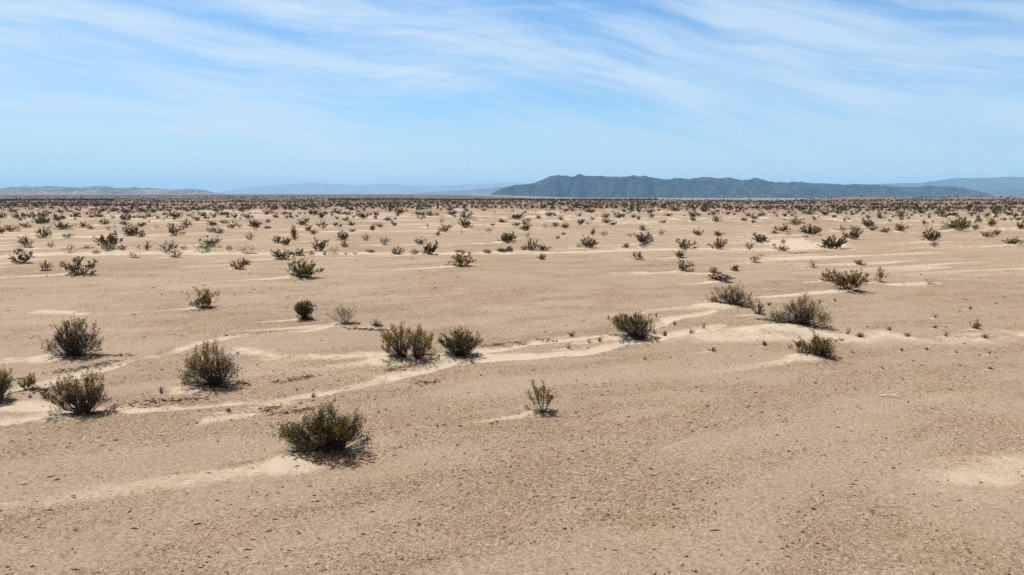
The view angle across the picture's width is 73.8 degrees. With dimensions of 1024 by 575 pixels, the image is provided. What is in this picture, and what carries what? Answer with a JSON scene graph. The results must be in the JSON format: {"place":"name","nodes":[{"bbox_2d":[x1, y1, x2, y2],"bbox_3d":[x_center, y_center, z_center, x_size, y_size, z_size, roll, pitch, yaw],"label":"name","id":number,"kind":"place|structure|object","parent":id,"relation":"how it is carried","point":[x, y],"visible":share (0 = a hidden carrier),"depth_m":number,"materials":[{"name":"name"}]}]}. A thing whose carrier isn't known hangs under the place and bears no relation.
{"place":"outdoors","nodes":[
{"label":"outdoors","id":0,"kind":"place"},
{"bbox_2d":[0,186,223,193],"bbox_3d":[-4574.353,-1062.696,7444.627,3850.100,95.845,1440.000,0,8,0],"label":"dune hills","id":1,"kind":"structure","parent":0,"point":[68,190],"depth_m":7193.71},
{"bbox_2d":[219,182,529,193],"bbox_3d":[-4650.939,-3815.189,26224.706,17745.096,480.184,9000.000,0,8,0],"label":"faint mountain","id":2,"kind":"structure","parent":0,"point":[311,188],"depth_m":24757.21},
{"bbox_2d":[413,186,509,193],"bbox_3d":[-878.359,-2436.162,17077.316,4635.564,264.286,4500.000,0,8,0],"label":"faint foothills","id":3,"kind":"structure","parent":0,"point":[483,191],"depth_m":16722.35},
{"bbox_2d":[0,194,1023,574],"bbox_3d":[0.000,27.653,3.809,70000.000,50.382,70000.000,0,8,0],"label":"desert ground","id":4,"kind":"structure","parent":0,"point":[904,256],"depth_m":20.75,"materials":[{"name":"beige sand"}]},
{"bbox_2d":[0,363,18,402],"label":"creosote bush","id":5,"kind":"object","parent":4,"relation":"on","point":[4,382],"visible":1,"depth_m":19.81,"materials":[{"name":"green plant"}]},
{"bbox_2d":[4,225,21,231],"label":"creosote bush","id":6,"kind":"object","parent":4,"relation":"on","point":[10,229],"visible":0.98,"depth_m":112.39,"materials":[{"name":"green plant"}]},
{"bbox_2d":[8,248,35,262],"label":"creosote bush","id":7,"kind":"object","parent":4,"relation":"on","point":[19,256],"visible":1,"depth_m":59.13,"materials":[{"name":"green plant"}]},
{"bbox_2d":[18,222,31,227],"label":"creosote bush","id":8,"kind":"object","parent":4,"relation":"on","point":[25,225],"visible":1,"depth_m":122.69,"materials":[{"name":"green plant"}]},
{"bbox_2d":[16,234,34,244],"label":"creosote bush","id":9,"kind":"object","parent":4,"relation":"on","point":[25,239],"visible":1,"depth_m":80.46,"materials":[{"name":"green plant"}]},
{"bbox_2d":[17,374,41,389],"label":"creosote bush","id":10,"kind":"object","parent":4,"relation":"on","point":[29,382],"visible":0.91,"depth_m":21.24,"materials":[{"name":"green plant"}]},
{"bbox_2d":[30,216,47,223],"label":"creosote bush","id":11,"kind":"object","parent":4,"relation":"on","point":[41,221],"visible":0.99,"depth_m":137.41,"materials":[{"name":"green plant"}]},
{"bbox_2d":[35,227,51,237],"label":"creosote bush","id":12,"kind":"object","parent":4,"relation":"on","point":[46,234],"visible":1,"depth_m":93.69,"materials":[{"name":"green plant"}]},
{"bbox_2d":[38,260,53,270],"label":"dry shrub","id":13,"kind":"object","parent":4,"relation":"on","point":[47,266],"visible":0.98,"depth_m":53.46,"materials":[{"name":"brown plant"}]},
{"bbox_2d":[49,221,76,228],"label":"creosote bush","id":14,"kind":"object","parent":4,"relation":"on","point":[60,225],"visible":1,"depth_m":117.97,"materials":[{"name":"green plant"}]},
{"bbox_2d":[39,313,105,360],"bbox_3d":[-16.205,1.738,25.012,2.052,1.740,2.280,0,8,0],"label":"creosote bush","id":15,"kind":"object","parent":4,"relation":"on","point":[74,346],"visible":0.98,"depth_m":25.07,"materials":[{"name":"green plant"}]},
{"bbox_2d":[62,244,86,252],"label":"dry shrub","id":16,"kind":"object","parent":4,"relation":"on","point":[69,250],"visible":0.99,"depth_m":69.75,"materials":[{"name":"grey plant"}]},
{"bbox_2d":[32,367,125,418],"bbox_3d":[-11.794,2.812,18.616,1.945,1.435,1.529,0,8,0],"label":"creosote bush","id":17,"kind":"object","parent":4,"relation":"on","point":[80,394],"visible":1,"depth_m":18.57,"materials":[{"name":"green plant"}]},
{"bbox_2d":[61,255,99,274],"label":"creosote bush","id":18,"kind":"object","parent":4,"relation":"on","point":[76,267],"visible":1,"depth_m":50.41,"materials":[{"name":"green plant"}]},
{"bbox_2d":[74,221,92,227],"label":"creosote bush","id":19,"kind":"object","parent":4,"relation":"on","point":[82,224],"visible":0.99,"depth_m":123.88,"materials":[{"name":"green plant"}]},
{"bbox_2d":[98,218,109,224],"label":"creosote bush","id":20,"kind":"object","parent":4,"relation":"on","point":[107,222],"visible":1,"depth_m":136.10,"materials":[{"name":"green plant"}]},
{"bbox_2d":[101,244,115,250],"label":"dry shrub","id":21,"kind":"object","parent":4,"relation":"on","point":[111,248],"visible":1,"depth_m":71.03,"materials":[{"name":"brown plant"}]},
{"bbox_2d":[94,230,122,245],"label":"creosote bush","id":22,"kind":"object","parent":4,"relation":"on","point":[113,240],"visible":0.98,"depth_m":77.81,"materials":[{"name":"green plant"}]},
{"bbox_2d":[120,208,134,213],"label":"creosote bush","id":23,"kind":"object","parent":4,"relation":"on","point":[126,210],"visible":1,"depth_m":209.19,"materials":[{"name":"green plant"}]},
{"bbox_2d":[119,223,143,235],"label":"creosote bush","id":24,"kind":"object","parent":4,"relation":"on","point":[133,231],"visible":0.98,"depth_m":98.99,"materials":[{"name":"green plant"}]},
{"bbox_2d":[134,207,148,211],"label":"creosote bush","id":25,"kind":"object","parent":4,"relation":"on","point":[141,209],"visible":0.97,"depth_m":229.65,"materials":[{"name":"green plant"}]},
{"bbox_2d":[134,240,152,249],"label":"creosote bush","id":26,"kind":"object","parent":4,"relation":"on","point":[146,246],"visible":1,"depth_m":71.98,"materials":[{"name":"green plant"}]},
{"bbox_2d":[153,240,178,250],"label":"creosote bush","id":27,"kind":"object","parent":4,"relation":"on","point":[169,247],"visible":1,"depth_m":70.16,"materials":[{"name":"green plant"}]},
{"bbox_2d":[166,211,183,217],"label":"creosote bush","id":28,"kind":"object","parent":4,"relation":"on","point":[172,214],"visible":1,"depth_m":173.29,"materials":[{"name":"green plant"}]},
{"bbox_2d":[167,248,182,256],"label":"creosote bush","id":29,"kind":"object","parent":4,"relation":"on","point":[174,253],"visible":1,"depth_m":64.24,"materials":[{"name":"green plant"}]},
{"bbox_2d":[167,223,185,234],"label":"creosote bush","id":30,"kind":"object","parent":4,"relation":"on","point":[173,232],"visible":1,"depth_m":98.71,"materials":[{"name":"green plant"}]},
{"bbox_2d":[180,219,192,227],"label":"dry shrub","id":31,"kind":"object","parent":4,"relation":"on","point":[184,223],"visible":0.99,"depth_m":121.04,"materials":[{"name":"brown plant"}]},
{"bbox_2d":[186,284,219,307],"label":"creosote bush","id":32,"kind":"object","parent":4,"relation":"on","point":[205,299],"visible":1,"depth_m":35.91,"materials":[{"name":"green plant"}]},
{"bbox_2d":[193,242,221,249],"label":"creosote bush","id":33,"kind":"object","parent":4,"relation":"on","point":[206,247],"visible":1,"depth_m":71.06,"materials":[{"name":"green plant"}]},
{"bbox_2d":[171,336,247,392],"bbox_3d":[-9.462,2.281,21.329,2.469,1.753,1.938,0,8,0],"label":"creosote bush","id":34,"kind":"object","parent":4,"relation":"on","point":[215,380],"visible":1,"depth_m":21.20,"materials":[{"name":"green plant"}]},
{"bbox_2d":[198,235,222,244],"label":"creosote bush","id":35,"kind":"object","parent":4,"relation":"on","point":[210,242],"visible":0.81,"depth_m":78.58,"materials":[{"name":"green plant"}]},
{"bbox_2d":[206,220,218,225],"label":"creosote bush","id":36,"kind":"object","parent":4,"relation":"on","point":[211,223],"visible":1,"depth_m":131.41,"materials":[{"name":"green plant"}]},
{"bbox_2d":[211,227,224,233],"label":"creosote bush","id":37,"kind":"object","parent":4,"relation":"on","point":[219,230],"visible":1,"depth_m":101.78,"materials":[{"name":"green plant"}]},
{"bbox_2d":[230,259,245,268],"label":"creosote bush","id":38,"kind":"object","parent":4,"relation":"on","point":[236,266],"visible":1,"depth_m":54.38,"materials":[{"name":"green plant"}]},
{"bbox_2d":[235,244,253,252],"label":"dry shrub","id":39,"kind":"object","parent":4,"relation":"on","point":[245,249],"visible":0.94,"depth_m":69.17,"materials":[{"name":"grey plant"}]},
{"bbox_2d":[270,235,280,242],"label":"creosote bush","id":40,"kind":"object","parent":4,"relation":"on","point":[278,238],"visible":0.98,"depth_m":84.78,"materials":[{"name":"green plant"}]},
{"bbox_2d":[270,249,290,258],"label":"creosote bush","id":41,"kind":"object","parent":4,"relation":"on","point":[278,253],"visible":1,"depth_m":62.11,"materials":[{"name":"green plant"}]},
{"bbox_2d":[279,236,292,244],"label":"creosote bush","id":42,"kind":"object","parent":4,"relation":"on","point":[286,241],"visible":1,"depth_m":81.27,"materials":[{"name":"green plant"}]},
{"bbox_2d":[289,224,299,239],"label":"creosote bush","id":43,"kind":"object","parent":4,"relation":"on","point":[293,231],"visible":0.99,"depth_m":90.72,"materials":[{"name":"green plant"}]},
{"bbox_2d":[289,247,311,254],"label":"creosote bush","id":44,"kind":"object","parent":4,"relation":"on","point":[300,252],"visible":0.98,"depth_m":66.82,"materials":[{"name":"green plant"}]},
{"bbox_2d":[285,255,324,277],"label":"creosote bush","id":45,"kind":"object","parent":4,"relation":"on","point":[302,271],"visible":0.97,"depth_m":48.45,"materials":[{"name":"green plant"}]},
{"bbox_2d":[293,297,317,319],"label":"creosote bush","id":46,"kind":"object","parent":4,"relation":"on","point":[303,310],"visible":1,"depth_m":32.70,"materials":[{"name":"green plant"}]},
{"bbox_2d":[308,207,320,214],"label":"creosote bush","id":47,"kind":"object","parent":4,"relation":"on","point":[313,212],"visible":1,"depth_m":196.36,"materials":[{"name":"green plant"}]},
{"bbox_2d":[311,236,328,250],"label":"creosote bush","id":48,"kind":"object","parent":4,"relation":"on","point":[322,245],"visible":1,"depth_m":72.20,"materials":[{"name":"green plant"}]},
{"bbox_2d":[266,395,379,463],"bbox_3d":[-4.339,3.233,15.871,2.364,1.333,2.206,-7,11,-42],"label":"creosote bush","id":49,"kind":"object","parent":4,"relation":"on","point":[328,434],"visible":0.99,"depth_m":15.74,"materials":[{"name":"green plant"}]},
{"bbox_2d":[336,229,348,239],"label":"creosote bush","id":50,"kind":"object","parent":4,"relation":"on","point":[342,237],"visible":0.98,"depth_m":89.38,"materials":[{"name":"green plant"}]},
{"bbox_2d":[326,303,359,322],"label":"creosote bush","id":51,"kind":"object","parent":4,"relation":"on","point":[340,313],"visible":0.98,"depth_m":31.67,"materials":[{"name":"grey plant"}]},
{"bbox_2d":[380,236,390,244],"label":"dry shrub","id":52,"kind":"object","parent":4,"relation":"on","point":[384,240],"visible":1,"depth_m":80.48,"materials":[{"name":"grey plant"}]},
{"bbox_2d":[390,246,404,253],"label":"creosote bush","id":53,"kind":"object","parent":4,"relation":"on","point":[395,250],"visible":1,"depth_m":69.56,"materials":[{"name":"green plant"}]},
{"bbox_2d":[394,206,409,213],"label":"creosote bush","id":54,"kind":"object","parent":4,"relation":"on","point":[400,210],"visible":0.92,"depth_m":212.56,"materials":[{"name":"green plant"}]},
{"bbox_2d":[378,320,437,363],"bbox_3d":[-3.809,1.871,24.800,2.085,1.510,2.252,0,8,0],"label":"creosote bush","id":55,"kind":"object","parent":4,"relation":"on","point":[418,352],"visible":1,"depth_m":24.66,"materials":[{"name":"green plant"}]},
{"bbox_2d":[414,236,426,243],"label":"creosote bush","id":56,"kind":"object","parent":4,"relation":"on","point":[420,242],"visible":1,"depth_m":81.39,"materials":[{"name":"green plant"}]},
{"bbox_2d":[421,240,438,253],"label":"creosote bush","id":57,"kind":"object","parent":4,"relation":"on","point":[432,249],"visible":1,"depth_m":67.84,"materials":[{"name":"green plant"}]},
{"bbox_2d":[438,223,449,231],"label":"creosote bush","id":58,"kind":"object","parent":4,"relation":"on","point":[444,227],"visible":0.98,"depth_m":110.38,"materials":[{"name":"green plant"}]},
{"bbox_2d":[436,325,483,357],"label":"creosote bush","id":59,"kind":"object","parent":4,"relation":"on","point":[465,344],"visible":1,"depth_m":25.29,"materials":[{"name":"green plant"}]},
{"bbox_2d":[445,251,477,266],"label":"creosote bush","id":60,"kind":"object","parent":4,"relation":"on","point":[459,260],"visible":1,"depth_m":56.28,"materials":[{"name":"green plant"}]},
{"bbox_2d":[457,217,472,227],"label":"creosote bush","id":61,"kind":"object","parent":4,"relation":"on","point":[465,223],"visible":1,"depth_m":122.85,"materials":[{"name":"green plant"}]},
{"bbox_2d":[460,211,472,218],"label":"creosote bush","id":62,"kind":"object","parent":4,"relation":"on","point":[464,215],"visible":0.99,"depth_m":165.88,"materials":[{"name":"green plant"}]},
{"bbox_2d":[1,249,992,574],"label":"plant litter","id":63,"kind":"object","parent":4,"relation":"on","point":[305,457],"visible":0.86,"depth_m":21.55,"materials":[{"name":"brown plant"}]},
{"bbox_2d":[501,232,515,242],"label":"creosote bush","id":64,"kind":"object","parent":4,"relation":"on","point":[505,239],"visible":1,"depth_m":82.86,"materials":[{"name":"green plant"}]},
{"bbox_2d":[0,195,1023,222],"bbox_3d":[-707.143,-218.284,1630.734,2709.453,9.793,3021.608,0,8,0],"label":"scrub","id":65,"kind":"object","parent":4,"relation":"on","point":[96,203],"visible":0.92,"depth_m":388.89,"materials":[{"name":"brown plant"}]},
{"bbox_2d":[508,213,525,218],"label":"creosote bush","id":66,"kind":"object","parent":4,"relation":"on","point":[516,216],"visible":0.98,"depth_m":165.88,"materials":[{"name":"green plant"}]},
{"bbox_2d":[519,223,531,230],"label":"creosote bush","id":67,"kind":"object","parent":4,"relation":"on","point":[526,228],"visible":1,"depth_m":110.53,"materials":[{"name":"brown plant"}]},
{"bbox_2d":[524,237,541,250],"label":"creosote bush","id":68,"kind":"object","parent":4,"relation":"on","point":[531,247],"visible":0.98,"depth_m":72.76,"materials":[{"name":"green plant"}]},
{"bbox_2d":[525,380,556,412],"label":"creosote bush","id":69,"kind":"object","parent":4,"relation":"on","point":[537,391],"visible":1,"depth_m":18.71,"materials":[{"name":"green plant"}]},
{"bbox_2d":[538,243,549,249],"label":"creosote bush","id":70,"kind":"object","parent":4,"relation":"on","point":[542,247],"visible":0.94,"depth_m":72.80,"materials":[{"name":"green plant"}]},
{"bbox_2d":[577,234,598,247],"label":"creosote bush","id":71,"kind":"object","parent":4,"relation":"on","point":[590,244],"visible":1,"depth_m":75.57,"materials":[{"name":"green plant"}]},
{"bbox_2d":[606,310,659,342],"bbox_3d":[4.991,1.545,28.193,2.120,1.349,2.077,0,8,0],"label":"creosote bush","id":72,"kind":"object","parent":4,"relation":"on","point":[637,333],"visible":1,"depth_m":28.11,"materials":[{"name":"green plant"}]},
{"bbox_2d":[632,251,644,259],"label":"dry shrub","id":73,"kind":"object","parent":4,"relation":"on","point":[639,256],"visible":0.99,"depth_m":62.63,"materials":[{"name":"brown plant"}]},
{"bbox_2d":[633,232,653,243],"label":"creosote bush","id":74,"kind":"object","parent":4,"relation":"on","point":[640,239],"visible":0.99,"depth_m":80.16,"materials":[{"name":"green plant"}]},
{"bbox_2d":[672,249,684,257],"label":"creosote bush","id":75,"kind":"object","parent":4,"relation":"on","point":[680,253],"visible":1,"depth_m":63.95,"materials":[{"name":"green plant"}]},
{"bbox_2d":[678,259,695,270],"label":"creosote bush","id":76,"kind":"object","parent":4,"relation":"on","point":[682,267],"visible":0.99,"depth_m":53.16,"materials":[{"name":"green plant"}]},
{"bbox_2d":[676,238,698,248],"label":"creosote bush","id":77,"kind":"object","parent":4,"relation":"on","point":[681,245],"visible":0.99,"depth_m":74.71,"materials":[{"name":"green plant"}]},
{"bbox_2d":[707,237,727,248],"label":"creosote bush","id":78,"kind":"object","parent":4,"relation":"on","point":[718,243],"visible":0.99,"depth_m":75.57,"materials":[{"name":"green plant"}]},
{"bbox_2d":[703,271,735,280],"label":"creosote bush","id":79,"kind":"object","parent":4,"relation":"on","point":[721,277],"visible":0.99,"depth_m":46.25,"materials":[{"name":"green plant"}]},
{"bbox_2d":[706,281,761,305],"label":"creosote bush","id":80,"kind":"object","parent":4,"relation":"on","point":[737,299],"visible":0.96,"depth_m":36.32,"materials":[{"name":"green plant"}]},
{"bbox_2d":[752,302,764,313],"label":"dry tuft","id":81,"kind":"object","parent":4,"relation":"on","point":[760,308],"visible":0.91,"depth_m":33.96,"materials":[{"name":"brown plant"}]},
{"bbox_2d":[751,232,770,242],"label":"creosote bush","id":82,"kind":"object","parent":4,"relation":"on","point":[760,239],"visible":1,"depth_m":84.74,"materials":[{"name":"green plant"}]},
{"bbox_2d":[772,223,789,230],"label":"creosote bush","id":83,"kind":"object","parent":4,"relation":"on","point":[783,227],"visible":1,"depth_m":110.40,"materials":[{"name":"green plant"}]},
{"bbox_2d":[772,244,789,250],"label":"creosote bush","id":84,"kind":"object","parent":4,"relation":"on","point":[782,248],"visible":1,"depth_m":72.87,"materials":[{"name":"green plant"}]},
{"bbox_2d":[786,218,804,224],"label":"creosote bush","id":85,"kind":"object","parent":4,"relation":"on","point":[794,221],"visible":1,"depth_m":134.43,"materials":[{"name":"green plant"}]},
{"bbox_2d":[764,291,834,329],"bbox_3d":[12.847,0.945,30.365,3.062,1.662,3.310,0,8,0],"label":"creosote bush","id":86,"kind":"object","parent":4,"relation":"on","point":[804,317],"visible":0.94,"depth_m":30.35,"materials":[{"name":"green plant"}]},
{"bbox_2d":[798,223,821,234],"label":"creosote bush","id":87,"kind":"object","parent":4,"relation":"on","point":[817,230],"visible":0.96,"depth_m":100.16,"materials":[{"name":"green plant"}]},
{"bbox_2d":[787,330,844,358],"bbox_3d":[11.072,2.077,25.008,1.954,1.025,1.713,0,8,0],"label":"creosote bush","id":88,"kind":"object","parent":4,"relation":"on","point":[819,350],"visible":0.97,"depth_m":24.89,"materials":[{"name":"green plant"}]},
{"bbox_2d":[820,268,835,280],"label":"creosote bush","id":89,"kind":"object","parent":4,"relation":"on","point":[824,275],"visible":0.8,"depth_m":46.84,"materials":[{"name":"green plant"}]},
{"bbox_2d":[816,232,847,248],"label":"creosote bush","id":90,"kind":"object","parent":4,"relation":"on","point":[840,242],"visible":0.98,"depth_m":76.12,"materials":[{"name":"green plant"}]},
{"bbox_2d":[826,268,878,291],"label":"creosote bush","id":91,"kind":"object","parent":4,"relation":"on","point":[843,282],"visible":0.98,"depth_m":41.80,"materials":[{"name":"green plant"}]},
{"bbox_2d":[846,229,863,238],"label":"creosote bush","id":92,"kind":"object","parent":4,"relation":"on","point":[853,233],"visible":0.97,"depth_m":90.80,"materials":[{"name":"brown plant"}]},
{"bbox_2d":[861,218,875,226],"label":"creosote bush","id":93,"kind":"object","parent":4,"relation":"on","point":[867,223],"visible":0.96,"depth_m":126.97,"materials":[{"name":"green plant"}]},
{"bbox_2d":[876,265,888,280],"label":"creosote bush","id":94,"kind":"object","parent":4,"relation":"on","point":[881,274],"visible":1,"depth_m":46.17,"materials":[{"name":"green plant"}]},
{"bbox_2d":[895,221,910,230],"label":"creosote bush","id":95,"kind":"object","parent":4,"relation":"on","point":[900,228],"visible":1,"depth_m":110.42,"materials":[{"name":"green plant"}]},
{"bbox_2d":[919,226,941,240],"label":"creosote bush","id":96,"kind":"object","parent":4,"relation":"on","point":[936,236],"visible":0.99,"depth_m":85.71,"materials":[{"name":"green plant"}]},
{"bbox_2d":[939,216,972,229],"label":"creosote bush","id":97,"kind":"object","parent":4,"relation":"on","point":[957,225],"visible":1,"depth_m":113.03,"materials":[{"name":"green plant"}]},
{"bbox_2d":[969,319,981,328],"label":"dry tuft","id":98,"kind":"object","parent":4,"relation":"on","point":[977,325],"visible":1,"depth_m":30.46,"materials":[{"name":"brown plant"}]},
{"bbox_2d":[980,231,995,236],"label":"creosote bush","id":99,"kind":"object","parent":4,"relation":"on","point":[988,235],"visible":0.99,"depth_m":95.40,"materials":[{"name":"green plant"}]},
{"bbox_2d":[987,217,999,225],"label":"creosote bush","id":100,"kind":"object","parent":4,"relation":"on","point":[991,222],"visible":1,"depth_m":131.39,"materials":[{"name":"green plant"}]},
{"bbox_2d":[1001,236,1022,244],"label":"creosote bush","id":101,"kind":"object","parent":4,"relation":"on","point":[1011,241],"visible":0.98,"depth_m":79.55,"materials":[{"name":"green plant"}]},
{"bbox_2d":[0,0,1023,192],"label":"sky","id":102,"kind":"structure","parent":0,"point":[216,96],"materials":[{"name":"blue"}]},
{"bbox_2d":[490,174,994,197],"bbox_3d":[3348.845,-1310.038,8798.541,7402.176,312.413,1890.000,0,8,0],"label":"blue mountain","id":103,"kind":"structure","parent":0,"point":[583,186],"depth_m":8343.79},
{"bbox_2d":[865,177,1023,192],"bbox_3d":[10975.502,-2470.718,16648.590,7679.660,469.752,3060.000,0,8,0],"label":"mountain","id":104,"kind":"structure","parent":0,"point":[984,185],"depth_m":16371.96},
{"bbox_2d":[986,189,1023,196],"bbox_3d":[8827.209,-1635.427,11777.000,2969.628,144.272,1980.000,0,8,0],"label":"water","id":105,"kind":"structure","parent":0,"point":[1009,193],"depth_m":11383.81,"materials":[{"name":"blue"}]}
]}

